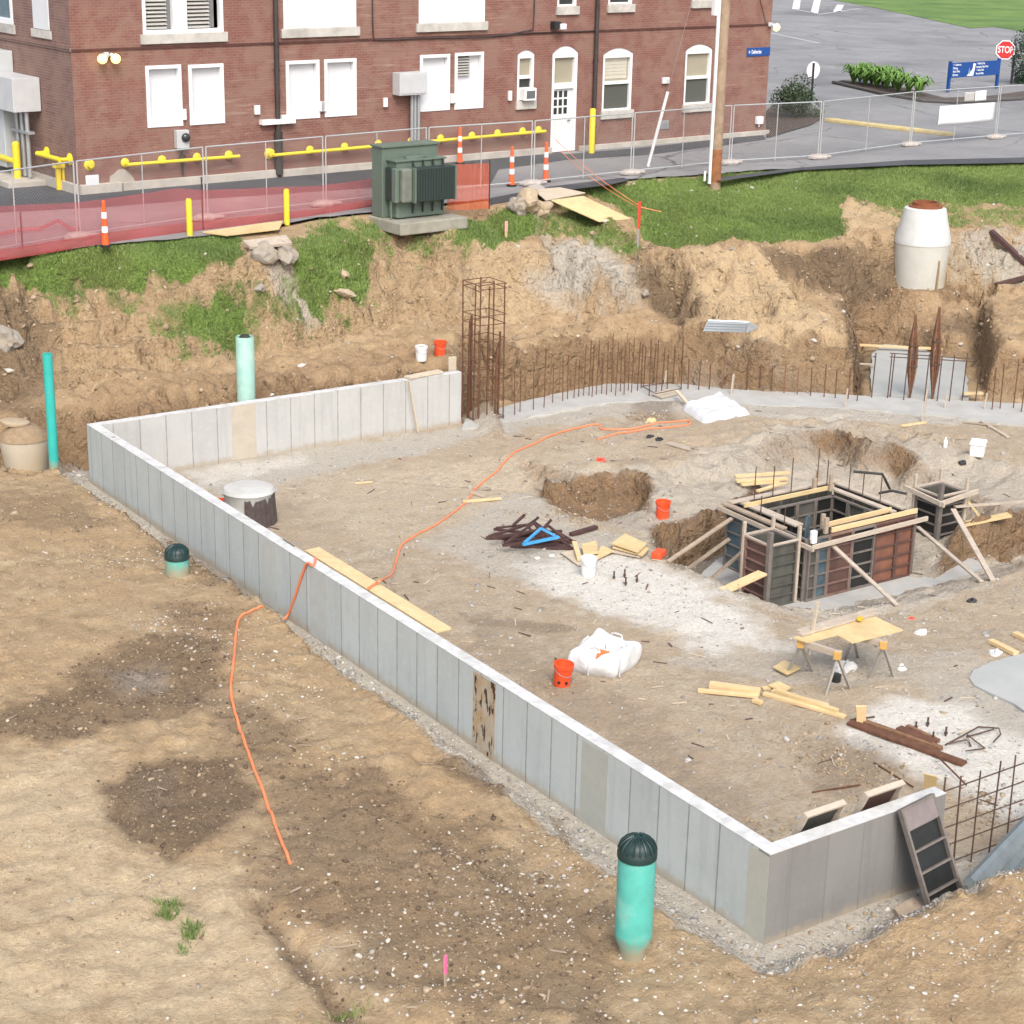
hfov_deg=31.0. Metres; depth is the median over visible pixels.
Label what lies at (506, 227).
survey stake
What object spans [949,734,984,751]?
rebar stirrup
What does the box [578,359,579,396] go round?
rebar dowel
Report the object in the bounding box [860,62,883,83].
daylily clump
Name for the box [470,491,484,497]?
lumber board
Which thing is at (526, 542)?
steel bracket
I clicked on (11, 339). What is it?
boulder
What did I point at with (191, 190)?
dark asphalt
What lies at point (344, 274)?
boulder
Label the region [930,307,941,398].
rebar bundle
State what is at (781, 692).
lumber board
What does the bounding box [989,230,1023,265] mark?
steel beam
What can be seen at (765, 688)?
lumber board
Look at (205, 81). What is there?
window
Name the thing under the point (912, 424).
lumber board
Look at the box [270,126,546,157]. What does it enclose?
pipe guard
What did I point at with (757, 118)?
junction box
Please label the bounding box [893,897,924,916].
wooden block
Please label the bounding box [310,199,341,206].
fence weight
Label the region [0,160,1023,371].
bank grass
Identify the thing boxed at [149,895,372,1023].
weed tufts
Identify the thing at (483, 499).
lumber board
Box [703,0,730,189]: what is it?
utility pole
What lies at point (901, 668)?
scrap
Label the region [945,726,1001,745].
rebar stirrup
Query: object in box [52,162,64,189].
guard post
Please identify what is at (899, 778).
steel rod
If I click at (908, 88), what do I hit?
daylily clump
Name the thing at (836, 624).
lumber board
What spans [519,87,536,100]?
air conditioner
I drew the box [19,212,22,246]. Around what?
stake
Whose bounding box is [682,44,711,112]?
window
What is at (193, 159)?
pipe guard
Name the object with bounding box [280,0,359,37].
window
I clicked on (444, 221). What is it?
transformer pad
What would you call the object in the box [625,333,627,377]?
rebar dowel
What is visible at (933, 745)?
steel angle
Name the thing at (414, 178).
transformer
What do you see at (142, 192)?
chain link fence
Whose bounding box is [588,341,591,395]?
rebar dowel
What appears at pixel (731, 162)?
fence weight
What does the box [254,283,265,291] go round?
boulder
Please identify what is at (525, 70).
window
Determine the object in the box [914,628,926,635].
scrap
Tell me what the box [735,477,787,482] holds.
lumber board
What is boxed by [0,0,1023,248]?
road
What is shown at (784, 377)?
rebar dowel
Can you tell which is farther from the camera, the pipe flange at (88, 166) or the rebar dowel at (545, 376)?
the pipe flange at (88, 166)
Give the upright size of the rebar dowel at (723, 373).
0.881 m
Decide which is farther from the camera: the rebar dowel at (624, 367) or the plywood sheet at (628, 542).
the rebar dowel at (624, 367)
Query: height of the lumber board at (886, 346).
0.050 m
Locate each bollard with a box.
[186,198,192,237]
[283,189,289,224]
[589,108,595,152]
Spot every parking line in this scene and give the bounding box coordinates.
[772,33,818,42]
[775,23,860,36]
[792,0,800,8]
[811,0,820,12]
[833,5,843,11]
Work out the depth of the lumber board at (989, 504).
38.80 m
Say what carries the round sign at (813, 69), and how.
on the road
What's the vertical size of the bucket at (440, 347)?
0.372 m
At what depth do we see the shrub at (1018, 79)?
87.35 m
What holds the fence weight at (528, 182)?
on the road
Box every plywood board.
[203,221,282,235]
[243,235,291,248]
[538,187,585,200]
[551,196,630,221]
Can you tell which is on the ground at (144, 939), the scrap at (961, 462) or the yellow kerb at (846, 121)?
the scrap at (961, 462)
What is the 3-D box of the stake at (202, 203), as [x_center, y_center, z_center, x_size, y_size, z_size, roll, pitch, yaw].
[-7.789,-7.730,46.419,0.035,1.381,0.040,-11,22,-32]
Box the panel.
[870,344,968,400]
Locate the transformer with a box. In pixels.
[370,139,456,218]
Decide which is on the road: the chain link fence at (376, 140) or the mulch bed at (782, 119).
the mulch bed at (782, 119)
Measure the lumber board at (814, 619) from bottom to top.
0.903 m
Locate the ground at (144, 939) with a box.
[0,163,1023,1023]
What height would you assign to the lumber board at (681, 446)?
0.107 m
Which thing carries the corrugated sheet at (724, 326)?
on the ground at (144, 939)
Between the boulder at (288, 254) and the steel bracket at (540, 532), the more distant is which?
the boulder at (288, 254)
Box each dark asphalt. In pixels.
[0,135,765,212]
[490,178,627,204]
[718,157,1023,180]
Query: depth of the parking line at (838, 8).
142.09 m
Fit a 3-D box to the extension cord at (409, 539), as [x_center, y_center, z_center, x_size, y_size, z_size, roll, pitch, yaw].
[-0.236,-0.588,38.441,2.874,1.559,16.431,9,20,23]
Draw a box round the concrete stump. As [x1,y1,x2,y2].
[222,480,277,527]
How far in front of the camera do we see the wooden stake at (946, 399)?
46.79 m
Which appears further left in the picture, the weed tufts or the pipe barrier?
the pipe barrier
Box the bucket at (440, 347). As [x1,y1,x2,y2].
[434,340,446,356]
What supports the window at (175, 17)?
in the brick building
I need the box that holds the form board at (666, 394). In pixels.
[652,388,682,398]
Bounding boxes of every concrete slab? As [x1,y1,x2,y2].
[701,557,982,609]
[969,653,1023,712]
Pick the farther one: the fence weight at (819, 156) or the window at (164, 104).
the fence weight at (819, 156)
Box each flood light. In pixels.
[97,52,120,63]
[550,21,566,29]
[768,22,779,30]
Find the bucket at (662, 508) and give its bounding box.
[655,499,670,519]
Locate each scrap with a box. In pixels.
[527,184,544,189]
[561,550,580,565]
[581,541,597,554]
[595,457,605,461]
[596,545,613,559]
[646,417,655,422]
[746,322,758,332]
[768,681,790,690]
[773,660,800,674]
[897,667,906,670]
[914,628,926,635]
[924,773,936,789]
[958,460,965,464]
[966,597,976,602]
[988,648,1002,656]
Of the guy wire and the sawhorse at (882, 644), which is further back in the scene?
the guy wire
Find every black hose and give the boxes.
[853,470,890,489]
[878,489,906,494]
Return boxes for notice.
[964,92,974,101]
[975,90,986,100]
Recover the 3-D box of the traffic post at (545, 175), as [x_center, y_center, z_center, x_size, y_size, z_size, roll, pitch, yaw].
[1.021,-10.475,55.212,0.294,1.191,0.294,13,22,31]
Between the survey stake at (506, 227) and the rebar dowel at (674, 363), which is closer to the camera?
the rebar dowel at (674, 363)
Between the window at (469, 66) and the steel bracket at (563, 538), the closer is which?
the steel bracket at (563, 538)
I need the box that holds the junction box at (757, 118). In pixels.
[755,116,763,126]
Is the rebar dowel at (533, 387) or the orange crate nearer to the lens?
the orange crate
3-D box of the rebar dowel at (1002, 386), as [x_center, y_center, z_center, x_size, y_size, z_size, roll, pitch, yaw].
[12.409,-3.118,46.750,0.026,1.313,0.031,-12,23,-32]
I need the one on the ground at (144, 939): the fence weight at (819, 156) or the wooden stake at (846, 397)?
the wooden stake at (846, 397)
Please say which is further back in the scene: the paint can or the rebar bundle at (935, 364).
the rebar bundle at (935, 364)
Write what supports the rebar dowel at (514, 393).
on the concrete footing
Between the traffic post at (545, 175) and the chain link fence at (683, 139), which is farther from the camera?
the chain link fence at (683, 139)
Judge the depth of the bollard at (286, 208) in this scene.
47.66 m
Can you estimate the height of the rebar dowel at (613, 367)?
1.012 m
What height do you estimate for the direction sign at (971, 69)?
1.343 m
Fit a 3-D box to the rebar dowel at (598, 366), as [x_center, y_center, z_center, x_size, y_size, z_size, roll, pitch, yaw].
[2.194,-3.604,47.186,0.020,1.590,0.024,-10,22,-33]
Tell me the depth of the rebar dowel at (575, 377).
46.86 m
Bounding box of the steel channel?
[964,816,1023,887]
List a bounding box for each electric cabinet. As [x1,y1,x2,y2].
[0,49,45,187]
[393,71,426,140]
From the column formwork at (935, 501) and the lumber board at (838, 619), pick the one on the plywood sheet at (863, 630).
the lumber board at (838, 619)
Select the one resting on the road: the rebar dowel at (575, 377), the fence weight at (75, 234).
the fence weight at (75, 234)
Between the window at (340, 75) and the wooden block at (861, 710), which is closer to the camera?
the wooden block at (861, 710)
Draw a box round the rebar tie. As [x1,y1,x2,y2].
[642,382,681,393]
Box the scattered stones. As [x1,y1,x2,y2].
[0,453,1023,1023]
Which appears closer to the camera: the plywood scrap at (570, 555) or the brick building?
the plywood scrap at (570, 555)
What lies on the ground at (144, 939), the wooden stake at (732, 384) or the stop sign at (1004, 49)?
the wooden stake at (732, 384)
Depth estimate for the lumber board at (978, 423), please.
45.64 m
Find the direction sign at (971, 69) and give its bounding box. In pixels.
[946,58,1000,91]
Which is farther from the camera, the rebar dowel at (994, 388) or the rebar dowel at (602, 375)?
the rebar dowel at (602, 375)
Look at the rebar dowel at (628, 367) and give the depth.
47.66 m
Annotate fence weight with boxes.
[60,231,98,239]
[192,213,224,220]
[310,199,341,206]
[519,179,546,185]
[620,168,645,174]
[722,159,742,164]
[808,153,830,159]
[901,141,920,146]
[987,134,1005,138]
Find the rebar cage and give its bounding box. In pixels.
[461,277,506,419]
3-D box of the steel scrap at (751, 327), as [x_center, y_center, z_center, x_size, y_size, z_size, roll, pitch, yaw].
[6.215,-4.801,47.889,0.295,0.345,0.238,-6,20,-21]
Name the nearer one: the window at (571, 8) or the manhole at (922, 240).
the manhole at (922, 240)
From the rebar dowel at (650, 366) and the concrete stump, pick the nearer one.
the concrete stump
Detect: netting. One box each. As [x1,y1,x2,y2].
[0,200,371,260]
[457,164,488,209]
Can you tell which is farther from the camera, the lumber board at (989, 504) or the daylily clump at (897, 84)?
the daylily clump at (897, 84)
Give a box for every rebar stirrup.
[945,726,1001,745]
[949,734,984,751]
[966,728,993,737]
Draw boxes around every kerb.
[825,118,954,135]
[832,81,1023,103]
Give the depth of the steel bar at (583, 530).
37.31 m
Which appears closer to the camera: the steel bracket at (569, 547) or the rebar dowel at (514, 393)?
the steel bracket at (569, 547)
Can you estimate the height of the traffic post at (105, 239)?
1.103 m
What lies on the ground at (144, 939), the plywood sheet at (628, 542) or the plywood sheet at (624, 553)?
the plywood sheet at (624, 553)
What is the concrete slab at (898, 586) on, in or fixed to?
on the ground at (144, 939)
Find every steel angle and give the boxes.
[846,719,966,766]
[854,717,942,750]
[896,725,937,742]
[906,724,939,742]
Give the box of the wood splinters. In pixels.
[281,409,1023,764]
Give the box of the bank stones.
[0,177,1015,577]
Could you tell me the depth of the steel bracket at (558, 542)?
36.70 m
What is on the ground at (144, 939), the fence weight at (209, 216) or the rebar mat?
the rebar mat
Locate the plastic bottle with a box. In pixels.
[943,437,947,446]
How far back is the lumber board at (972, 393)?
47.74 m
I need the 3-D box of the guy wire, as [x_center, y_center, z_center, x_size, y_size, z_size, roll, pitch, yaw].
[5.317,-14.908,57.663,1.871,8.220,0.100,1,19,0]
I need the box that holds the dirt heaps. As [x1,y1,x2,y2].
[503,406,1023,841]
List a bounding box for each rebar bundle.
[907,315,918,397]
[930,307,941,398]
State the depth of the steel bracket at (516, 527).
36.89 m
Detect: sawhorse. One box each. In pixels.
[787,640,851,694]
[843,638,894,678]
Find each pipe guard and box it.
[35,147,72,164]
[121,151,239,166]
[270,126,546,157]
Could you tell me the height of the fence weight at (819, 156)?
0.150 m
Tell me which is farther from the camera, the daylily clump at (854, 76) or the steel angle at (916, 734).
the daylily clump at (854, 76)
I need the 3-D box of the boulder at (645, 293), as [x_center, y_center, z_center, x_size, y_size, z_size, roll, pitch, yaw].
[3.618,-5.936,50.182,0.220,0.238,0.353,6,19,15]
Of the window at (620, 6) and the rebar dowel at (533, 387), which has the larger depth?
the window at (620, 6)
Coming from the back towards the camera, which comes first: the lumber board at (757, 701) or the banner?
the banner
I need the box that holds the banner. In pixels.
[938,102,994,124]
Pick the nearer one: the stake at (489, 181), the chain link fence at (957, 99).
the stake at (489, 181)
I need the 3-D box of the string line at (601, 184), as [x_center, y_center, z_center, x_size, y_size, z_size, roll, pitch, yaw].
[2.533,-10.020,55.319,0.020,0.290,9.737,-3,19,-11]
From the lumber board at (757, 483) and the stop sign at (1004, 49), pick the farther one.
the stop sign at (1004, 49)
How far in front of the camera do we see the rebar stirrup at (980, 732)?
28.72 m
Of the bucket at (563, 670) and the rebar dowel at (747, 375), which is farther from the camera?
the rebar dowel at (747, 375)
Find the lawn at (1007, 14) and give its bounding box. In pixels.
[836,0,1023,30]
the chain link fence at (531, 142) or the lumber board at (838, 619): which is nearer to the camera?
the lumber board at (838, 619)
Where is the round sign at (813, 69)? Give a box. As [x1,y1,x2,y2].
[807,61,819,93]
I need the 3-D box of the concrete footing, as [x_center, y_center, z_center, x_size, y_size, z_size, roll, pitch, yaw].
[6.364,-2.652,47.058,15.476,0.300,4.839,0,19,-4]
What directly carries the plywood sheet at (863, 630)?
on the sawhorse at (836, 654)
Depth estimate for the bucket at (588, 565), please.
34.92 m
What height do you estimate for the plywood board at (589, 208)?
0.506 m
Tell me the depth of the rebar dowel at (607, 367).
47.16 m
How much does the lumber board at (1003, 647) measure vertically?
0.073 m
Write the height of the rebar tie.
0.023 m
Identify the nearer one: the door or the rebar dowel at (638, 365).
the rebar dowel at (638, 365)
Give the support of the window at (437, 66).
in the brick building
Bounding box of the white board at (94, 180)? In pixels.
[85,175,98,185]
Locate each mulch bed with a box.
[766,105,821,137]
[836,80,1023,102]
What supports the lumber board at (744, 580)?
on the ground at (144, 939)
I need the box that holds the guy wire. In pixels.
[647,1,691,166]
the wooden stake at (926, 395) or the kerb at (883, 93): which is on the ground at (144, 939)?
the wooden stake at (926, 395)
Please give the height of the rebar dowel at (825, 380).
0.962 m
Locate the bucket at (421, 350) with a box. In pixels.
[415,344,427,361]
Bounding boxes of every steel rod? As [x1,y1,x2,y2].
[812,784,859,792]
[873,762,913,787]
[936,755,966,785]
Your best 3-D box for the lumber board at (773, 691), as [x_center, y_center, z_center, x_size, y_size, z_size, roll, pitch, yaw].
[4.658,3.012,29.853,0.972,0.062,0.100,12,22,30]
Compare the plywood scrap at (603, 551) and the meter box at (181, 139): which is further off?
the meter box at (181, 139)
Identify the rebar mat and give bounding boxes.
[943,755,1023,861]
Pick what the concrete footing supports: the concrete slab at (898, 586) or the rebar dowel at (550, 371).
the rebar dowel at (550, 371)
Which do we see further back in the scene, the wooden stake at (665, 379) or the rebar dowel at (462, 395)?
the wooden stake at (665, 379)
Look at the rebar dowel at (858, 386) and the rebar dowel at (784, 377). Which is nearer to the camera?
the rebar dowel at (858, 386)
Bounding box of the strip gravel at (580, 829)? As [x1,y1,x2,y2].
[60,463,1021,971]
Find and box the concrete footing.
[462,383,1023,429]
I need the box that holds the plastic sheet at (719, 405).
[682,391,749,422]
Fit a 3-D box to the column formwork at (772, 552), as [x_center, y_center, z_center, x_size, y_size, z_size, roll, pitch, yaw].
[4.979,0.971,35.659,0.815,1.560,0.825,-11,22,-32]
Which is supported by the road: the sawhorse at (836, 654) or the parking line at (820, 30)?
the parking line at (820, 30)
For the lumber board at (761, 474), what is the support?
on the lumber board at (760, 479)
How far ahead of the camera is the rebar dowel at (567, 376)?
46.74 m
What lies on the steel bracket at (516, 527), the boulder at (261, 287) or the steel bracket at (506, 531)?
the steel bracket at (506, 531)
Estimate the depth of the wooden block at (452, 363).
44.86 m
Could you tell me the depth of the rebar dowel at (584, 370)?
47.05 m
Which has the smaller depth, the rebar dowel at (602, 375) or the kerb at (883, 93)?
the rebar dowel at (602, 375)
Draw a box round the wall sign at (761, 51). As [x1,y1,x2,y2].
[746,47,769,56]
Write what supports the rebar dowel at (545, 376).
on the concrete footing
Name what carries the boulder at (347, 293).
on the ground at (144, 939)
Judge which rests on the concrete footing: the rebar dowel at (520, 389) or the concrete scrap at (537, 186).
the rebar dowel at (520, 389)
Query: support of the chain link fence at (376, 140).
on the fence weight at (324, 203)
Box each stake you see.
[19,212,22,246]
[201,177,203,229]
[444,954,447,986]
[489,160,490,208]
[505,221,507,237]
[637,201,640,246]
[664,370,666,384]
[730,374,734,393]
[844,388,848,406]
[921,389,927,421]
[944,391,947,407]
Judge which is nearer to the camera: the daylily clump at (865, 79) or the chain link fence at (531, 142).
the chain link fence at (531, 142)
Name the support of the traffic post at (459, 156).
on the dark asphalt at (191, 190)
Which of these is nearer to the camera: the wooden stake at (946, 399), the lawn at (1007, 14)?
the wooden stake at (946, 399)
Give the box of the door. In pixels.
[550,46,577,151]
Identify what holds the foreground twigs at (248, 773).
on the ground at (144, 939)
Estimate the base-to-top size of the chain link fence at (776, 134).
1.858 m
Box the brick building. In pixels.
[0,0,772,194]
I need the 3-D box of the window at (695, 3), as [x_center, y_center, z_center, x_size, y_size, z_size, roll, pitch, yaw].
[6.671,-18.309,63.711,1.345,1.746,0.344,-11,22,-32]
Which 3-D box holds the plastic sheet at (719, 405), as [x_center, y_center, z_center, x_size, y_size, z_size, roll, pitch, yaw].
[5.016,-2.663,46.287,2.057,0.220,1.792,-11,22,-32]
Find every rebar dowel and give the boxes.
[462,368,462,423]
[469,366,469,418]
[514,372,514,414]
[520,370,520,409]
[533,365,533,409]
[544,349,545,405]
[549,348,552,394]
[552,365,553,402]
[562,356,563,400]
[567,354,568,398]
[573,359,576,397]
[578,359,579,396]
[581,351,583,384]
[583,345,586,395]
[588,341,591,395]
[592,344,594,395]
[596,341,599,394]
[601,357,602,393]
[602,347,604,384]
[606,341,608,394]
[611,333,613,391]
[613,350,614,383]
[615,342,618,395]
[620,348,621,391]
[624,342,625,392]
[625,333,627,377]
[628,342,629,389]
[631,339,634,392]
[637,341,640,390]
[641,344,642,387]
[643,347,645,385]
[649,339,651,395]
[652,343,656,383]
[655,339,658,391]
[661,347,665,390]
[667,354,668,388]
[673,345,675,383]
[681,336,683,387]
[687,359,689,388]
[698,364,700,389]
[722,359,724,388]
[746,360,748,389]
[783,362,786,392]
[810,368,812,395]
[823,364,826,396]
[835,369,837,397]
[847,367,850,398]
[857,373,859,400]
[991,367,996,409]
[999,364,1004,408]
[1013,359,1019,407]
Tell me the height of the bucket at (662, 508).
0.372 m
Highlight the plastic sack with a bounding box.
[835,659,857,672]
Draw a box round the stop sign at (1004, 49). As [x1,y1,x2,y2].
[996,40,1016,83]
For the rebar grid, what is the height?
1.339 m
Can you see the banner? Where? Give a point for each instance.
(965, 113)
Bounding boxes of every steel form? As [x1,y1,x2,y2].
[791,799,846,835]
[851,779,905,814]
[897,793,962,904]
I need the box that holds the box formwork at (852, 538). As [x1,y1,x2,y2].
[666,448,983,605]
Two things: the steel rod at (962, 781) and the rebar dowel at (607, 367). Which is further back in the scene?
the rebar dowel at (607, 367)
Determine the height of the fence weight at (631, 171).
0.150 m
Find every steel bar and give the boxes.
[512,514,525,525]
[569,525,597,536]
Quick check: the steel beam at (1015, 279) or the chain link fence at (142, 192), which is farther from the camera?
the steel beam at (1015, 279)
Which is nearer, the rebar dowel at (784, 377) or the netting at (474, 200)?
the rebar dowel at (784, 377)
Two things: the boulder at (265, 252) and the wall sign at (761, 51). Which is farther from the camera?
the wall sign at (761, 51)
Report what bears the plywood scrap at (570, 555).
on the ground at (144, 939)
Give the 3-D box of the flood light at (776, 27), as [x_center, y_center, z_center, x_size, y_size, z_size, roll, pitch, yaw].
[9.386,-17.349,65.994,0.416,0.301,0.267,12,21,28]
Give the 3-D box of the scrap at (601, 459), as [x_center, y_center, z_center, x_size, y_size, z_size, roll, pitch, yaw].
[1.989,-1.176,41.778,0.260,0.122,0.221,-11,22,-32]
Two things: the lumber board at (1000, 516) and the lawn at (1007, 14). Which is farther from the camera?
the lawn at (1007, 14)
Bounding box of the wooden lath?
[407,380,418,431]
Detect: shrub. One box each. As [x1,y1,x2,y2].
[769,73,824,117]
[1008,29,1023,83]
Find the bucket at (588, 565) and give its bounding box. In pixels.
[580,554,596,577]
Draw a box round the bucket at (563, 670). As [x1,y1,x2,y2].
[553,659,573,687]
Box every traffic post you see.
[100,200,110,246]
[455,127,464,163]
[506,146,516,186]
[542,142,550,182]
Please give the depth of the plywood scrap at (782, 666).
30.98 m
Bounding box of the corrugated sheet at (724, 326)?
[703,320,748,332]
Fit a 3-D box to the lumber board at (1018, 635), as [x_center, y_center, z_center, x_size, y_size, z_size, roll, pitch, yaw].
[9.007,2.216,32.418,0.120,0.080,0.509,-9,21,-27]
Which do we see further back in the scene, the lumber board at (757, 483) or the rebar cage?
the rebar cage
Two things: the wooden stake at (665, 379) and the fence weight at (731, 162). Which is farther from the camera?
the fence weight at (731, 162)
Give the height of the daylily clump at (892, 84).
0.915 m
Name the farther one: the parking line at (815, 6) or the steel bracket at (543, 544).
the parking line at (815, 6)
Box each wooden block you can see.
[448,356,455,370]
[856,705,866,722]
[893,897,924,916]
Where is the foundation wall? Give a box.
[87,370,945,944]
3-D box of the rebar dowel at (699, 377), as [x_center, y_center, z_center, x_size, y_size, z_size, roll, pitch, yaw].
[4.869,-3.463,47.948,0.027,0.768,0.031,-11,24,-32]
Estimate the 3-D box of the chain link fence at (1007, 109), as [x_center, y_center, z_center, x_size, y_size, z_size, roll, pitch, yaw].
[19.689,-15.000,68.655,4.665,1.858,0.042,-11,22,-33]
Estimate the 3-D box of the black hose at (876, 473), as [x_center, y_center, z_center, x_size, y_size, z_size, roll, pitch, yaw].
[7.970,-0.702,40.917,0.796,0.403,0.422,11,21,27]
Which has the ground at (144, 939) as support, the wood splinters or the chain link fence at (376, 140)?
the wood splinters
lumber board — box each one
[305,547,450,632]
[355,481,371,483]
[404,369,442,378]
[462,497,501,502]
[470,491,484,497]
[572,541,580,560]
[664,441,708,454]
[675,390,687,403]
[697,688,758,697]
[709,681,760,695]
[719,570,766,591]
[734,471,790,477]
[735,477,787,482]
[741,481,779,485]
[752,698,762,704]
[756,481,787,491]
[761,686,772,689]
[762,691,846,718]
[771,689,828,704]
[775,688,838,712]
[796,607,876,632]
[798,611,876,636]
[807,601,818,653]
[860,344,942,349]
[860,363,873,365]
[900,421,926,426]
[953,500,1023,507]
[963,391,982,394]
[963,421,997,425]
[964,512,1011,526]
[980,420,1009,437]
[988,639,1018,655]
[1012,631,1023,640]
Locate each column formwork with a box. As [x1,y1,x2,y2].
[738,515,801,605]
[903,468,995,581]
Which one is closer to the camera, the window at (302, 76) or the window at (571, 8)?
the window at (302, 76)
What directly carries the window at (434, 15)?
in the brick building
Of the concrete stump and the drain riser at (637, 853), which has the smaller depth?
the drain riser at (637, 853)
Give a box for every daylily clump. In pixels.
[837,63,867,83]
[842,62,874,81]
[851,66,878,84]
[858,67,888,86]
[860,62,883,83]
[868,67,900,88]
[873,64,896,84]
[881,67,912,87]
[884,71,914,91]
[890,72,921,93]
[901,75,936,95]
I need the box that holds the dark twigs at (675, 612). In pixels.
[269,410,1009,805]
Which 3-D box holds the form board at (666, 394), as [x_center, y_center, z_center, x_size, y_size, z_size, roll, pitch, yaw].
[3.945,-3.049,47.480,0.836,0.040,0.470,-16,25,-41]
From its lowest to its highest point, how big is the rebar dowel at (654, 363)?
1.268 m
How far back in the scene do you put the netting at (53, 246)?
45.68 m
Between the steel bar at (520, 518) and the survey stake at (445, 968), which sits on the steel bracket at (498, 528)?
the steel bar at (520, 518)
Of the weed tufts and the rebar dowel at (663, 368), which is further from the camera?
the rebar dowel at (663, 368)
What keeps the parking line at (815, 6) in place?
on the road
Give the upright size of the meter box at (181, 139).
1.286 m
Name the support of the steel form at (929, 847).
on the ground at (144, 939)
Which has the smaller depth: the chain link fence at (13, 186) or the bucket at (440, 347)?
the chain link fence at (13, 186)
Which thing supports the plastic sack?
on the ground at (144, 939)
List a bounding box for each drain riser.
[164,543,189,577]
[615,832,657,962]
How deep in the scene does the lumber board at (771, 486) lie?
40.46 m
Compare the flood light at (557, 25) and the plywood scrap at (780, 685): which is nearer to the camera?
the plywood scrap at (780, 685)
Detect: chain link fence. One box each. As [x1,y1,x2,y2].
[0,161,77,248]
[76,147,205,232]
[205,136,323,214]
[325,127,426,200]
[428,120,532,187]
[533,112,632,180]
[632,105,732,169]
[731,101,821,160]
[819,91,913,154]
[911,86,999,142]
[996,84,1023,134]
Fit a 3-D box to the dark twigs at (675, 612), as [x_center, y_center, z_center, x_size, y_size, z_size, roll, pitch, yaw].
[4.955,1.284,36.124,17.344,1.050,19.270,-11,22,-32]
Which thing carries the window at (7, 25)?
in the brick building
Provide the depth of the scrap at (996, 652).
31.78 m
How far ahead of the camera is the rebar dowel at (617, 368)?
47.07 m
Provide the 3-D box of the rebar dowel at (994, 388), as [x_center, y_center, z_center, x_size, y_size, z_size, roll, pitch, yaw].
[12.184,-3.057,46.666,0.027,1.223,0.030,-10,20,-33]
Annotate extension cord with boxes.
[229,557,316,864]
[367,420,690,588]
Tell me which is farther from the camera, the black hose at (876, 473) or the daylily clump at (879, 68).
the daylily clump at (879, 68)
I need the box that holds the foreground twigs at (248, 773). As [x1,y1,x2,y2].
[0,539,614,1008]
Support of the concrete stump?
on the ground at (144, 939)
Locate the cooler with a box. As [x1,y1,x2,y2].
[969,438,986,457]
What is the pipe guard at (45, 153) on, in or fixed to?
attached to the brick building
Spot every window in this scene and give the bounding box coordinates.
[0,0,15,33]
[31,0,51,38]
[140,0,227,44]
[145,64,182,127]
[188,63,224,124]
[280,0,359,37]
[285,60,319,118]
[324,58,356,116]
[416,0,487,31]
[420,54,449,111]
[454,52,483,109]
[515,50,536,109]
[556,0,579,14]
[600,48,633,119]
[607,0,635,12]
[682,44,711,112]
[691,0,711,7]
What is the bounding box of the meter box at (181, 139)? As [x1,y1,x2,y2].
[174,129,189,174]
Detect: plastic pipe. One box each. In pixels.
[42,352,58,469]
[235,334,255,401]
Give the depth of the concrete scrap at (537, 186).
54.13 m
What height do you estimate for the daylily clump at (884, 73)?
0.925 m
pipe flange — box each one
[84,160,94,170]
[264,148,272,158]
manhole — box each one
[0,417,47,471]
[894,200,950,289]
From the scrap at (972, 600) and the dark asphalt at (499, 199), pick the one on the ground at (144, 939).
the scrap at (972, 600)
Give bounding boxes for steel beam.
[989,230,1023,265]
[994,275,1023,285]
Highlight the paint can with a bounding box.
[832,672,840,682]
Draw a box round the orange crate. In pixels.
[651,548,665,559]
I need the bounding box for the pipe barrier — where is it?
[0,141,21,177]
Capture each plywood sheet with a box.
[611,534,646,552]
[612,546,648,556]
[612,549,645,557]
[792,617,902,643]
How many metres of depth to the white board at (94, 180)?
51.45 m
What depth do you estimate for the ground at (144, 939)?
31.75 m
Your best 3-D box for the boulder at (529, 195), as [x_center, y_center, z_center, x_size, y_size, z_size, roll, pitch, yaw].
[0.455,-8.625,51.018,0.668,0.837,0.878,12,43,13]
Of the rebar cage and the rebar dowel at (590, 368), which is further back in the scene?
the rebar dowel at (590, 368)
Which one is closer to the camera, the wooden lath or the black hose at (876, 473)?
the black hose at (876, 473)
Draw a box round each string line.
[556,140,637,204]
[560,151,637,207]
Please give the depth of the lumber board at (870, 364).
50.48 m
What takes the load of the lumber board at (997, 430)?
on the ground at (144, 939)
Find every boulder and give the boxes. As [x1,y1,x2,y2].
[0,325,23,352]
[248,240,278,264]
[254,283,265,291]
[276,241,298,264]
[334,288,356,297]
[341,270,349,277]
[506,197,525,215]
[517,187,539,213]
[537,200,553,217]
[641,289,649,296]
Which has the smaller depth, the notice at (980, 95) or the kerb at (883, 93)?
the notice at (980, 95)
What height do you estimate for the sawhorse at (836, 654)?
0.797 m
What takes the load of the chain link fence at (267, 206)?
on the fence weight at (324, 203)
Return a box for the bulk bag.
[567,628,641,677]
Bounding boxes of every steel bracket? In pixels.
[486,523,537,539]
[491,530,532,539]
[493,523,545,536]
[494,521,556,536]
[502,522,549,546]
[504,530,561,535]
[504,540,567,546]
[508,525,568,540]
[510,540,573,549]
[522,527,558,545]
[535,531,575,543]
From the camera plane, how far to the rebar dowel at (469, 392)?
44.74 m
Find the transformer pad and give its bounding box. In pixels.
[368,211,466,235]

